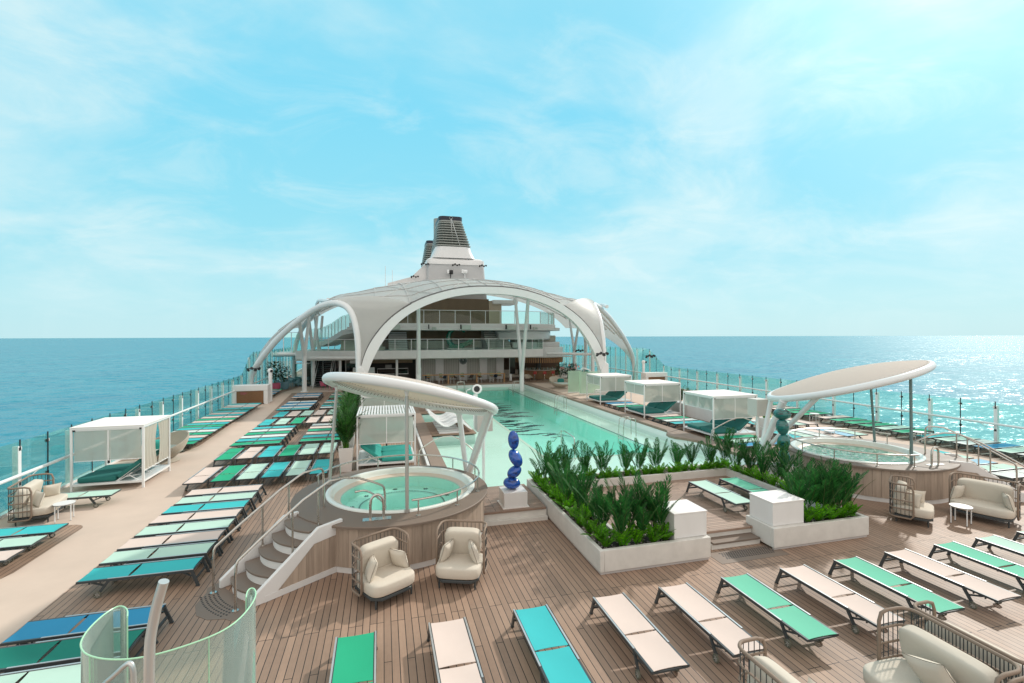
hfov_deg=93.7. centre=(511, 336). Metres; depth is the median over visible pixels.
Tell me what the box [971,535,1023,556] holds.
sun lounger
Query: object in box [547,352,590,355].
tie beam
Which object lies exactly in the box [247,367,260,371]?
spotlight cluster
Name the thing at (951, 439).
sun lounger
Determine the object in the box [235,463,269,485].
sun lounger
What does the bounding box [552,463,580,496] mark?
palm plant
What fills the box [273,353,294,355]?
tie beam
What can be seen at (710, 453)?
palm plant
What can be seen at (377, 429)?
cabana
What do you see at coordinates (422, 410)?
tanning shelf
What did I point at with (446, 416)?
wave lounger
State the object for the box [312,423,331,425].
sun lounger
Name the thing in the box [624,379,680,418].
cabana
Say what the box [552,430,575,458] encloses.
pool handrail
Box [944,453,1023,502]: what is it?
spa stairs
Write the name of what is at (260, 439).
sun lounger
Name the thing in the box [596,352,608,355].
spotlight cluster
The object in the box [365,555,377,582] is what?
scatter pillow
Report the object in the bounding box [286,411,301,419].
sun lounger
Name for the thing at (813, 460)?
palm plant
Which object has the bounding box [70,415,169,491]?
cabana
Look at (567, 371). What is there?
leafy plant
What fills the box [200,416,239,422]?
sun lounger
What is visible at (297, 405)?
sun lounger
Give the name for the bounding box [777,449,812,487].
palm plant
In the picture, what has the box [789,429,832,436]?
sun lounger
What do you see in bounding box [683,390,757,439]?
cabana
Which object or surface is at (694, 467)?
fern plant
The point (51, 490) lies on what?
scatter pillow
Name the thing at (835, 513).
fern plant
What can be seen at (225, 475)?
sun lounger
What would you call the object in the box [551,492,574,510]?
fern plant
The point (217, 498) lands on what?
sun lounger
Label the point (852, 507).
fern plant
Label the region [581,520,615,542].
fern plant
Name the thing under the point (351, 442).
plant pot
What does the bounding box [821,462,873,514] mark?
palm plant
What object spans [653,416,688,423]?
sun lounger
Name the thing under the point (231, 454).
sun lounger
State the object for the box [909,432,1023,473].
stair handrail
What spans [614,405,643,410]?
sun lounger
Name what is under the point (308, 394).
sun lounger
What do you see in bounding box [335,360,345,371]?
glass door
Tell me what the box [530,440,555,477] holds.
palm plant
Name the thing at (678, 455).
palm plant
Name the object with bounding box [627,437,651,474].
palm plant
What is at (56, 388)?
sea
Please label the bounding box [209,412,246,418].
sun lounger
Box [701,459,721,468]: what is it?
fern plant
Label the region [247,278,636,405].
arched roof
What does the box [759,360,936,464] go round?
spa awning
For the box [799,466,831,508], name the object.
palm plant
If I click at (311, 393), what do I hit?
sun lounger
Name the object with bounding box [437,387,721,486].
pool shelf
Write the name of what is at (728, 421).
pool handrail
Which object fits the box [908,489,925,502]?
scatter pillow
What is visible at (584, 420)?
pool edge tiles
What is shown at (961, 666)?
loveseat
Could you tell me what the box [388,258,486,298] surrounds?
funnel block
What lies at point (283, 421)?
sun lounger
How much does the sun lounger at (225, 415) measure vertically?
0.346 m
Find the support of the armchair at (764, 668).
on the deck
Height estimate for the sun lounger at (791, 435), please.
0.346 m
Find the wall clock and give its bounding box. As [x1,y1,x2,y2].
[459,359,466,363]
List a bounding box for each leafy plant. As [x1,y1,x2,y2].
[263,360,285,382]
[277,366,292,381]
[555,364,565,376]
[560,363,575,377]
[568,363,580,377]
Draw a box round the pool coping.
[409,382,778,466]
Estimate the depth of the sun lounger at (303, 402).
34.17 m
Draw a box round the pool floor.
[464,390,648,458]
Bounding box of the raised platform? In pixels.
[484,464,803,533]
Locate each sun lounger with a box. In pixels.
[0,523,68,547]
[0,535,47,562]
[0,549,24,565]
[0,604,173,645]
[0,627,146,672]
[0,656,129,682]
[65,489,120,507]
[76,556,210,598]
[99,541,221,568]
[117,529,230,553]
[134,518,239,540]
[148,508,245,528]
[161,499,253,516]
[173,429,217,437]
[174,427,221,430]
[174,491,261,509]
[181,424,225,432]
[182,441,197,451]
[182,466,223,490]
[184,484,266,500]
[185,422,229,429]
[188,438,203,446]
[189,432,213,440]
[189,435,208,444]
[192,420,233,427]
[196,418,236,423]
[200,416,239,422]
[205,414,243,420]
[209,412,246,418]
[210,464,246,487]
[213,410,248,416]
[213,448,244,466]
[217,409,250,413]
[219,407,254,412]
[223,406,256,411]
[228,404,259,408]
[229,440,284,452]
[230,403,261,407]
[234,447,264,465]
[235,436,287,446]
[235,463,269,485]
[239,433,290,442]
[244,430,292,438]
[248,428,295,436]
[252,425,298,433]
[256,445,283,463]
[257,419,277,427]
[260,461,291,483]
[272,411,289,418]
[274,418,292,425]
[275,408,310,411]
[277,444,301,462]
[278,406,312,409]
[281,404,314,411]
[283,403,316,408]
[285,460,312,482]
[286,402,317,406]
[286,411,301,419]
[287,400,318,404]
[290,417,306,427]
[292,396,320,400]
[293,395,321,398]
[294,394,322,399]
[296,393,323,397]
[297,443,319,462]
[298,437,339,445]
[299,410,314,418]
[301,434,339,442]
[304,431,336,434]
[305,416,320,427]
[306,428,331,431]
[309,426,337,428]
[309,459,333,480]
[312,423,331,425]
[313,410,326,416]
[317,442,337,460]
[319,406,338,409]
[320,416,332,422]
[329,631,377,682]
[427,617,484,682]
[511,604,592,682]
[589,592,689,679]
[604,402,632,406]
[609,403,639,408]
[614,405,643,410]
[646,414,681,421]
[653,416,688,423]
[654,582,762,663]
[660,418,697,425]
[668,420,704,427]
[686,480,749,511]
[713,434,759,441]
[716,573,838,647]
[718,477,770,492]
[731,438,770,446]
[737,442,776,447]
[771,406,796,412]
[773,430,800,438]
[775,564,904,633]
[786,418,818,427]
[786,420,807,428]
[787,408,801,410]
[788,430,811,436]
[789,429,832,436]
[790,410,822,416]
[801,412,832,419]
[806,429,844,436]
[816,415,852,423]
[816,427,856,437]
[821,427,867,438]
[828,556,964,619]
[829,417,866,426]
[843,420,881,429]
[858,423,897,429]
[875,425,916,435]
[879,548,1020,608]
[891,428,933,439]
[915,433,959,444]
[928,541,1023,594]
[934,436,980,448]
[952,439,1000,451]
[969,459,997,465]
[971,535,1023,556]
[972,443,1022,456]
[979,464,1023,472]
[991,470,1023,484]
[993,447,1023,460]
[1012,531,1023,541]
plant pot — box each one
[272,383,280,388]
[279,381,288,388]
[338,445,353,472]
[341,435,354,445]
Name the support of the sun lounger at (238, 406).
on the deck
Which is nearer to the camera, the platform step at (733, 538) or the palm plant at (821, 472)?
the platform step at (733, 538)
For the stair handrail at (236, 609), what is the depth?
9.58 m
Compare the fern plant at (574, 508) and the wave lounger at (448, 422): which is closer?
the fern plant at (574, 508)
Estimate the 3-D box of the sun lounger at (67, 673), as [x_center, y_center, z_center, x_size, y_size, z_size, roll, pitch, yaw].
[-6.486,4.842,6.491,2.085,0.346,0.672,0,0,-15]
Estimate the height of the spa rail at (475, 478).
0.382 m
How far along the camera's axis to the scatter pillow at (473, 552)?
9.61 m
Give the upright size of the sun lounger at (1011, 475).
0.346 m
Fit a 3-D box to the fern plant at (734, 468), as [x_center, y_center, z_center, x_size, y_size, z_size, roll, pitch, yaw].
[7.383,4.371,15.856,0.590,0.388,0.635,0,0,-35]
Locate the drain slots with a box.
[719,547,773,558]
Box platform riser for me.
[484,484,805,549]
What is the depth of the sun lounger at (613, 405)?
32.81 m
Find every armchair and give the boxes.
[351,527,414,609]
[435,519,487,589]
[737,636,799,682]
[889,475,933,527]
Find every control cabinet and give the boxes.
[474,415,492,481]
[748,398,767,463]
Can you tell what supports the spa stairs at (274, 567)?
on the deck
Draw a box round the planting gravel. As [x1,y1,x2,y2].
[534,468,847,547]
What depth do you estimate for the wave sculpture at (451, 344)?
55.10 m
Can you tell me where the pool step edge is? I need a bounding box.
[493,418,661,458]
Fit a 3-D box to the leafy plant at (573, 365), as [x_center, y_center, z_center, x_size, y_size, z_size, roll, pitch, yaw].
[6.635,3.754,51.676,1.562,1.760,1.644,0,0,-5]
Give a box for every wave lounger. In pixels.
[426,409,466,427]
[427,409,464,425]
[428,409,455,423]
[428,412,469,430]
[429,414,471,433]
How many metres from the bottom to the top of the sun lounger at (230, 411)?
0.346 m
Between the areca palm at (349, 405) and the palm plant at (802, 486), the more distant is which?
the areca palm at (349, 405)
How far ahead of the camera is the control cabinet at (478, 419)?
15.85 m
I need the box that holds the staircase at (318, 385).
[312,343,335,387]
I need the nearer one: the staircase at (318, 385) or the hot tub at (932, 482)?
the hot tub at (932, 482)
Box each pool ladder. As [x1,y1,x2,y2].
[554,395,566,414]
[618,417,636,441]
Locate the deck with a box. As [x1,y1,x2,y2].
[0,368,1023,682]
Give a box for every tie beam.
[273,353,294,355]
[309,356,354,359]
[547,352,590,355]
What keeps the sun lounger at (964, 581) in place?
on the deck
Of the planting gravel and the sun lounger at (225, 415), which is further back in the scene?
the sun lounger at (225, 415)
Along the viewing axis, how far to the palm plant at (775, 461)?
14.24 m
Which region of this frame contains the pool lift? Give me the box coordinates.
[466,384,481,433]
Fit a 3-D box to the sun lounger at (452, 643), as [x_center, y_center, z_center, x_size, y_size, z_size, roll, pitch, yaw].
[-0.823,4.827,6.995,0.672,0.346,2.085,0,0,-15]
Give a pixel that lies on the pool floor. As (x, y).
(549, 419)
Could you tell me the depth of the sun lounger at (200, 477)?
16.09 m
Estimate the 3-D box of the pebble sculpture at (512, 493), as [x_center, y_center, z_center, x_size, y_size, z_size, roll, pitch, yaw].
[0.025,3.649,13.371,0.740,2.040,0.700,0,0,-15]
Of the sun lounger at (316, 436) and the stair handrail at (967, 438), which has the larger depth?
the sun lounger at (316, 436)
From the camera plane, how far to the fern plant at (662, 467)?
15.68 m
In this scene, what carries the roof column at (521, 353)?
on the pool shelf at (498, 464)
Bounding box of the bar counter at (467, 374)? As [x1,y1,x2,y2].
[422,373,504,383]
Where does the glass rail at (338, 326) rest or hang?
on the terrace building
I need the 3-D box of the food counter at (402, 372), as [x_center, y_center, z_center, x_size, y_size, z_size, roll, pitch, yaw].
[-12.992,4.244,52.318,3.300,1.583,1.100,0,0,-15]
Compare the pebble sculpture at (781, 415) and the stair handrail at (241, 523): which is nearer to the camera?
the stair handrail at (241, 523)
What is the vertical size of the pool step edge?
0.025 m
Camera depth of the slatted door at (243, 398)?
35.50 m
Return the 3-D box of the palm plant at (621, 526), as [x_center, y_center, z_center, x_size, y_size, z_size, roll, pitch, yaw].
[2.351,3.941,10.371,0.935,1.270,0.977,0,0,35]
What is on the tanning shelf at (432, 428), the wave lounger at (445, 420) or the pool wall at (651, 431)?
the wave lounger at (445, 420)
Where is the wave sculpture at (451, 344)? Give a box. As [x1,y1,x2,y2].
[446,331,474,348]
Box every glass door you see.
[315,361,321,383]
[323,361,333,374]
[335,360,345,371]
[346,360,355,371]
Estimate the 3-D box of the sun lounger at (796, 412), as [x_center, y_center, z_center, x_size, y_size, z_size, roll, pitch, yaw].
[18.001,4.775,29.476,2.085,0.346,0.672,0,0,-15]
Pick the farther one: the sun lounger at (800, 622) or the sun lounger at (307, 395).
the sun lounger at (307, 395)
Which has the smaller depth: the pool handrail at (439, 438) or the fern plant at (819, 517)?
the fern plant at (819, 517)
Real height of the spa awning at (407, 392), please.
3.894 m
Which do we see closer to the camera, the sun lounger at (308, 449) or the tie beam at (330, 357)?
the sun lounger at (308, 449)
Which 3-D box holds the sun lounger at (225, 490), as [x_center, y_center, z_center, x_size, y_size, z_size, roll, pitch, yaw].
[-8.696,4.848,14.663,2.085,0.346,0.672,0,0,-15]
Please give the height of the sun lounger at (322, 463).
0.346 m
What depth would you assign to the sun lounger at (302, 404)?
33.24 m
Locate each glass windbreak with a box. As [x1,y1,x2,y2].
[0,347,301,518]
[561,344,1023,450]
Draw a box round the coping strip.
[410,412,429,465]
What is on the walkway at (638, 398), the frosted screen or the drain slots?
the frosted screen
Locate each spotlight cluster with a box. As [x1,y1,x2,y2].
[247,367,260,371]
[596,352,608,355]
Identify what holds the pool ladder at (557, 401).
attached to the pool shelf at (498, 464)
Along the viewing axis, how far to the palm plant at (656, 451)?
15.86 m
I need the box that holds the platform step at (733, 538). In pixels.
[711,532,759,544]
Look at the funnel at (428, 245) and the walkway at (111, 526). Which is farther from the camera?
the funnel at (428, 245)
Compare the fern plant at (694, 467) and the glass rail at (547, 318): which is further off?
the glass rail at (547, 318)
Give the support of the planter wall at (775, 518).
on the deck
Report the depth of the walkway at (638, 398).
26.67 m
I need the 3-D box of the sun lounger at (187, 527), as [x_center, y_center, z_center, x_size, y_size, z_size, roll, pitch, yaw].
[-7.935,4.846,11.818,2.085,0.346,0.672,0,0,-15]
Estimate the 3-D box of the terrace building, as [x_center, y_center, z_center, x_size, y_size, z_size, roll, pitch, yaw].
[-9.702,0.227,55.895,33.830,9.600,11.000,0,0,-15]
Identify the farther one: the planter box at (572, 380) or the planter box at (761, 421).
the planter box at (572, 380)
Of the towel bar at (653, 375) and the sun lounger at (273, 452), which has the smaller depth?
the sun lounger at (273, 452)
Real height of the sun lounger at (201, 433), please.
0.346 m
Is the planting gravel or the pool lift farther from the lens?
the pool lift
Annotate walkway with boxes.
[0,386,341,642]
[532,383,1023,465]
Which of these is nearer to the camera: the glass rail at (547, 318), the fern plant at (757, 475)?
the fern plant at (757, 475)
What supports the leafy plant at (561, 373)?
in the planter box at (572, 380)
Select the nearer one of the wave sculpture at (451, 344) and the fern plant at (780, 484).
the fern plant at (780, 484)
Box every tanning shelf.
[418,407,444,413]
[425,422,475,435]
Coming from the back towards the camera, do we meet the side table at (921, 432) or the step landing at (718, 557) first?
the side table at (921, 432)
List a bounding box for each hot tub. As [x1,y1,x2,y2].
[290,465,487,573]
[788,436,960,503]
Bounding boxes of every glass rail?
[283,332,298,351]
[296,338,542,350]
[328,316,349,337]
[391,310,553,323]
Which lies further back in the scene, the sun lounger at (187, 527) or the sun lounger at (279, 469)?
the sun lounger at (279, 469)
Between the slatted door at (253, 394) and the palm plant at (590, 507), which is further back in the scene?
the slatted door at (253, 394)
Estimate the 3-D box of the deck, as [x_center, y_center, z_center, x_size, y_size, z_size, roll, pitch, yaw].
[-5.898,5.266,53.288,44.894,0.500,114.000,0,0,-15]
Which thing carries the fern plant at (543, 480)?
on the planting soil
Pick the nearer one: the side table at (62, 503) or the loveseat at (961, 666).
the loveseat at (961, 666)
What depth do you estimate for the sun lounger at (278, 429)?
24.04 m
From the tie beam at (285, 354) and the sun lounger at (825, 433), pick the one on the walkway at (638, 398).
the sun lounger at (825, 433)
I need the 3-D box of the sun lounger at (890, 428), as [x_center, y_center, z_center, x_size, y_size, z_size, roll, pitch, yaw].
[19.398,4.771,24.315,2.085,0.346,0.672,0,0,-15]
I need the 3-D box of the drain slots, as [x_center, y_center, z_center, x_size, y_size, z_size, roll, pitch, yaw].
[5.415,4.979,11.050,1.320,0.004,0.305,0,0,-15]
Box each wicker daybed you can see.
[141,430,188,464]
[549,376,569,388]
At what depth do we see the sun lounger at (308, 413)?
29.34 m
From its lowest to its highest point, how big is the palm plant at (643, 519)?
1.187 m
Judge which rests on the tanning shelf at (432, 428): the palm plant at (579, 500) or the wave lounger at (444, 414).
the wave lounger at (444, 414)
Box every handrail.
[102,660,136,682]
[210,468,324,594]
[232,477,385,612]
[419,436,472,464]
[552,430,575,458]
[580,368,591,391]
[710,417,762,443]
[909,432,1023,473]
[924,426,1017,488]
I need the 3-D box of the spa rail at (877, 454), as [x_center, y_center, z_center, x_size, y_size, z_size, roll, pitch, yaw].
[11.544,3.745,16.761,3.395,0.382,4.281,0,0,27]
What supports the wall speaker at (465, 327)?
attached to the terrace building
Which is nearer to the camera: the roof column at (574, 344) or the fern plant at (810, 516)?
the fern plant at (810, 516)
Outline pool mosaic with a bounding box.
[493,403,566,437]
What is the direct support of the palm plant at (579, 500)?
on the planting soil
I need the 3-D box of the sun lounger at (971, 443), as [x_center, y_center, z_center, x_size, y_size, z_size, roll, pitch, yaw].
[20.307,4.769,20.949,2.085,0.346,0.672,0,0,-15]
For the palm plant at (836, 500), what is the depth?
11.95 m
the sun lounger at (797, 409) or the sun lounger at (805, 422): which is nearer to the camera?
the sun lounger at (805, 422)
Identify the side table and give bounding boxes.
[52,500,75,522]
[913,431,923,442]
[949,503,972,526]
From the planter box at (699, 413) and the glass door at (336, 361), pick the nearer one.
the planter box at (699, 413)
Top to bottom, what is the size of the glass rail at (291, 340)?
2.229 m
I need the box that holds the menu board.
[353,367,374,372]
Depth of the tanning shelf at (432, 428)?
24.72 m
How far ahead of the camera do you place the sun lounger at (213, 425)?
25.18 m
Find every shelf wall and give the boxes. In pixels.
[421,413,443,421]
[432,434,474,445]
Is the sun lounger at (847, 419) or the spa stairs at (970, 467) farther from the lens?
the sun lounger at (847, 419)
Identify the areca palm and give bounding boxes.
[328,402,366,447]
[329,394,364,429]
[333,391,362,412]
[338,392,362,405]
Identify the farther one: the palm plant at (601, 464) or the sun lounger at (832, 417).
the sun lounger at (832, 417)
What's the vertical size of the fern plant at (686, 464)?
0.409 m
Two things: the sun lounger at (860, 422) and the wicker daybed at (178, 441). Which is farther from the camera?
the sun lounger at (860, 422)
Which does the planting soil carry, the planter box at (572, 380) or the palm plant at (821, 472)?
the palm plant at (821, 472)
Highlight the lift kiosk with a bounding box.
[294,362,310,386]
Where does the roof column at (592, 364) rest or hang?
on the deck
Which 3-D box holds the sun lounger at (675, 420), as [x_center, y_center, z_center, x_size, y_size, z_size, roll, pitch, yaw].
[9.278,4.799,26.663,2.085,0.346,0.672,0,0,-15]
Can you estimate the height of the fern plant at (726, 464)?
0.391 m
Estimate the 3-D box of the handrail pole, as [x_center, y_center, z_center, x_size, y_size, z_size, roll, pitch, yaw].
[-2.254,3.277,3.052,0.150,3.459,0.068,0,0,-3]
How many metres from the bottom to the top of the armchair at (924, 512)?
1.064 m
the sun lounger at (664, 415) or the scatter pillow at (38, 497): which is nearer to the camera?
the scatter pillow at (38, 497)
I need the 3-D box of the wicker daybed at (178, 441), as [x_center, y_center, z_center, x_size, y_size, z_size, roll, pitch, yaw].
[-14.092,4.493,19.304,1.860,1.091,1.863,0,0,25]
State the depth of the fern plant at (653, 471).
15.61 m
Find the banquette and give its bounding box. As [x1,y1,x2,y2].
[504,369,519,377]
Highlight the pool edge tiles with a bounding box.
[510,389,652,448]
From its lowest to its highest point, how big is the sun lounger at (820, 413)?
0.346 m
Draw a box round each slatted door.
[237,391,249,402]
[250,391,263,402]
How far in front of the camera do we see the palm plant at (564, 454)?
15.18 m
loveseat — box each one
[7,473,67,526]
[863,606,1021,682]
[913,600,1023,682]
[949,472,1021,527]
[1007,676,1023,682]
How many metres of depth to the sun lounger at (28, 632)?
7.80 m
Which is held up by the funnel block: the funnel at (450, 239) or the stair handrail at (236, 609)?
the funnel at (450, 239)
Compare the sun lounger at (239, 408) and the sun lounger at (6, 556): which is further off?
the sun lounger at (239, 408)
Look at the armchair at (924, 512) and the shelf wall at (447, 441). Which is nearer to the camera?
the armchair at (924, 512)
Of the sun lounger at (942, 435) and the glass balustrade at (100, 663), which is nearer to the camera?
the glass balustrade at (100, 663)
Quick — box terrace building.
[273,298,572,383]
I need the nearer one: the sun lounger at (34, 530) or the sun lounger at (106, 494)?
the sun lounger at (34, 530)
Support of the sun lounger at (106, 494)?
on the walkway at (111, 526)
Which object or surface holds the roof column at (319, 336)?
on the deck
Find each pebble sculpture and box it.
[497,431,528,509]
[768,408,797,480]
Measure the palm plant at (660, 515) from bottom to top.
1.412 m
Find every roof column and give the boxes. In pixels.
[298,316,310,391]
[309,316,318,385]
[314,316,323,349]
[416,308,420,379]
[514,297,529,392]
[568,320,578,370]
[591,352,594,372]
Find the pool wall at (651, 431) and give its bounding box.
[445,384,755,465]
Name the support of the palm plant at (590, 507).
on the planting soil
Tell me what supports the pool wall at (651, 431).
in the deck
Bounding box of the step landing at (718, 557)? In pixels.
[711,545,788,563]
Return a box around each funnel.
[421,240,432,266]
[430,216,473,258]
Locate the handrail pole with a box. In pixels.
[143,578,168,682]
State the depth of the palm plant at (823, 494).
11.78 m
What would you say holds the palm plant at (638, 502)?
on the planting soil
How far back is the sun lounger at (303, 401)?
34.76 m
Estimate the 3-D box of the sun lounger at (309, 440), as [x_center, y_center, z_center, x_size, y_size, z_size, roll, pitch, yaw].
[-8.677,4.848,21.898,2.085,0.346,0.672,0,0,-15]
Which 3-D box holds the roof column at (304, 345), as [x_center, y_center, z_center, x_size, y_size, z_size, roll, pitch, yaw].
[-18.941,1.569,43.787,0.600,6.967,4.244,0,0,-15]
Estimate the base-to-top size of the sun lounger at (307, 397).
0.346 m
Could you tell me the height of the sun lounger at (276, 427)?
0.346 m
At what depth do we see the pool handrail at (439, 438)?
18.45 m
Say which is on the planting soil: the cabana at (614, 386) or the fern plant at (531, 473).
the fern plant at (531, 473)
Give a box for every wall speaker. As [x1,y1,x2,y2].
[460,325,470,329]
[505,325,515,329]
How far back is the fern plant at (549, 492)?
13.53 m
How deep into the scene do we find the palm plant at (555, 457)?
14.04 m
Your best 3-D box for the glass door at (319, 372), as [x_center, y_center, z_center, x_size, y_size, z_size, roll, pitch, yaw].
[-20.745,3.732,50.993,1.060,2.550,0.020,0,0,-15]
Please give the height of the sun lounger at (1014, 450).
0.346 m
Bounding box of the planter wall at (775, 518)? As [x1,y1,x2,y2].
[527,464,868,574]
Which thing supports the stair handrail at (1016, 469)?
on the spa stairs at (970, 467)
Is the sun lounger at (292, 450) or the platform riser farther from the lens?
the sun lounger at (292, 450)
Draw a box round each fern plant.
[528,470,542,482]
[532,474,549,486]
[533,478,551,492]
[544,484,556,498]
[550,487,566,504]
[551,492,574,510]
[563,501,579,517]
[566,502,591,526]
[580,515,600,533]
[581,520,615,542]
[584,466,597,475]
[592,526,616,547]
[595,471,609,478]
[600,466,617,477]
[608,523,634,546]
[611,466,621,476]
[620,468,632,475]
[626,521,649,544]
[628,464,639,475]
[638,464,651,474]
[639,522,674,542]
[648,462,667,473]
[648,521,675,540]
[649,466,659,473]
[665,465,682,472]
[669,461,685,471]
[678,460,691,470]
[688,460,699,470]
[692,461,710,469]
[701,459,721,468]
[709,456,729,468]
[718,457,731,467]
[723,462,744,471]
[736,464,754,476]
[742,465,768,480]
[761,470,781,485]
[776,476,788,489]
[804,504,823,522]
[805,501,834,520]
[823,503,843,519]
[836,502,857,517]
[843,501,863,516]
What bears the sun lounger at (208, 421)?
on the deck
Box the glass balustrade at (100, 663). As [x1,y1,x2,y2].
[80,588,256,682]
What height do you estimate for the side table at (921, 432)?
0.472 m
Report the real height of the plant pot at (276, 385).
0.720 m
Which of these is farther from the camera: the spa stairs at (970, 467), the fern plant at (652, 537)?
the spa stairs at (970, 467)
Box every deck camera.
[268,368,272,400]
[642,360,646,371]
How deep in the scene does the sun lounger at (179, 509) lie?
13.23 m
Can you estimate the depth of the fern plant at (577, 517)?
11.62 m
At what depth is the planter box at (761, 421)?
23.60 m
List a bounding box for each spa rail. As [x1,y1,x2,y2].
[316,454,479,515]
[787,428,918,466]
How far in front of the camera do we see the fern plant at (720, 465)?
16.25 m
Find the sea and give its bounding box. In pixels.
[0,336,1023,512]
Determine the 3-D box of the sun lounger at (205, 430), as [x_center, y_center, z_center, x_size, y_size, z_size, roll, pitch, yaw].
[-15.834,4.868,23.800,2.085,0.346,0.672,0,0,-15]
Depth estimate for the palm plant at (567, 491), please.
12.84 m
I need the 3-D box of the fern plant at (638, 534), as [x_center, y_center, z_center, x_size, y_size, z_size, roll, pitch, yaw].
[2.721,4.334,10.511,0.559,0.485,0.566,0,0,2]
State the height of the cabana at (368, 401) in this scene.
2.092 m
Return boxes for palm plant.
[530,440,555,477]
[536,443,572,485]
[540,446,570,489]
[547,460,582,503]
[552,437,582,471]
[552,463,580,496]
[562,470,603,519]
[567,464,595,509]
[572,441,595,478]
[573,479,615,527]
[588,483,616,529]
[590,441,614,474]
[598,490,646,546]
[602,479,643,523]
[609,471,653,534]
[616,441,640,476]
[619,488,660,542]
[622,479,666,535]
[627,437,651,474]
[632,481,666,527]
[637,474,681,537]
[641,437,667,469]
[669,440,691,463]
[679,440,702,463]
[699,435,720,463]
[712,427,735,460]
[717,436,749,467]
[733,438,766,477]
[750,435,780,481]
[757,441,804,488]
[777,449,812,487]
[780,468,814,504]
[788,461,835,508]
[792,457,828,489]
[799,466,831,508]
[802,458,847,502]
[806,463,849,519]
[810,456,844,479]
[812,459,869,517]
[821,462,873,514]
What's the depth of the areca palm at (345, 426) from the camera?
17.75 m
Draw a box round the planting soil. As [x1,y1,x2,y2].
[535,467,855,548]
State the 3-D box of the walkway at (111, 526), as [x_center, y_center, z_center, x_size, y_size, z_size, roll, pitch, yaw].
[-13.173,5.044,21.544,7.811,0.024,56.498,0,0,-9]
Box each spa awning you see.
[322,372,497,512]
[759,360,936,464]
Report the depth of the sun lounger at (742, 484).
14.03 m
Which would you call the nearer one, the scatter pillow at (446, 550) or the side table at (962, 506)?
the scatter pillow at (446, 550)
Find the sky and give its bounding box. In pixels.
[0,0,1023,337]
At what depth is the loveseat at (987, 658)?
6.34 m
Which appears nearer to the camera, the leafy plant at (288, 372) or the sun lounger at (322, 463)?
the sun lounger at (322, 463)
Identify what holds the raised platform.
on the platform riser
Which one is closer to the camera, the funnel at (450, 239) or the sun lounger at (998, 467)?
the sun lounger at (998, 467)
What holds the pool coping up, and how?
on the pool wall at (651, 431)
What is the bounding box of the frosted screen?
[579,372,598,393]
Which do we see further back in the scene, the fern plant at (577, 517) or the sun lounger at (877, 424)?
the sun lounger at (877, 424)
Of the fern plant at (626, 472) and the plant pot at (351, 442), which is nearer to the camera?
the fern plant at (626, 472)
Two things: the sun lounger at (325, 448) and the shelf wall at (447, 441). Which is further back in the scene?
the shelf wall at (447, 441)
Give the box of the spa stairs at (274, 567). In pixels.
[195,511,342,620]
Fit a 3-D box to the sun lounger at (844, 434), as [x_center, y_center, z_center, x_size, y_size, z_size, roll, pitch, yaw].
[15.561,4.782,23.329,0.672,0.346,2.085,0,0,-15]
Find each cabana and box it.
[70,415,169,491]
[356,405,415,469]
[361,395,404,413]
[586,373,631,404]
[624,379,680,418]
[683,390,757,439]
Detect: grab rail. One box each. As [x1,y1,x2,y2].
[355,490,386,509]
[362,493,390,521]
[925,446,945,465]
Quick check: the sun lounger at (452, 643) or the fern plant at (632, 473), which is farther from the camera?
the fern plant at (632, 473)
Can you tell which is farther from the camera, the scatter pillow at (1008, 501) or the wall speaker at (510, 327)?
the wall speaker at (510, 327)
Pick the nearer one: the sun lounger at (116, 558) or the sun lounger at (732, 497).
the sun lounger at (116, 558)
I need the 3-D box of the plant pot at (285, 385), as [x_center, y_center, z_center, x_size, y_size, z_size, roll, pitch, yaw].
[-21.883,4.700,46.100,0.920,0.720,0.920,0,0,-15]
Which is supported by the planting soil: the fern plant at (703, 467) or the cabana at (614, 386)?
the fern plant at (703, 467)
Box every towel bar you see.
[232,384,270,403]
[641,372,667,380]
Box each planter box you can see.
[549,377,585,383]
[670,401,711,421]
[759,417,775,437]
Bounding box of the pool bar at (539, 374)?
[524,358,555,378]
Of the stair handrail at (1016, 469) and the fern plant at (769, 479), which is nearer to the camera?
the fern plant at (769, 479)
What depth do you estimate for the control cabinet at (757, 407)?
18.53 m
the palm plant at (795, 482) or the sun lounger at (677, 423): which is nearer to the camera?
the palm plant at (795, 482)
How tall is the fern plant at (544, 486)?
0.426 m
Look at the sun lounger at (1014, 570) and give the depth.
10.05 m
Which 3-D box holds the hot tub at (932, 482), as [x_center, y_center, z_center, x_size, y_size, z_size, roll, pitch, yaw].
[12.100,4.429,16.496,4.860,1.075,4.860,0,0,-15]
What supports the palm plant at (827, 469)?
on the planting soil
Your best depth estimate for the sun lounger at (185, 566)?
9.63 m
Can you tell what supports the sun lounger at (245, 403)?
on the deck
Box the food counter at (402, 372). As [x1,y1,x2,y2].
[377,368,408,377]
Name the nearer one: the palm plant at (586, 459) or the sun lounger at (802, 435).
the palm plant at (586, 459)
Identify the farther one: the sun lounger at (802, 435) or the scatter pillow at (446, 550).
the sun lounger at (802, 435)
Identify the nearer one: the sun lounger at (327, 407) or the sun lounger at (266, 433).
the sun lounger at (266, 433)
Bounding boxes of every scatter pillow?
[33,490,44,507]
[43,482,61,496]
[155,439,159,448]
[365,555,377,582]
[389,549,408,567]
[439,539,453,561]
[468,540,478,563]
[901,652,955,682]
[904,490,921,507]
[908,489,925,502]
[950,485,964,498]
[1002,492,1014,510]

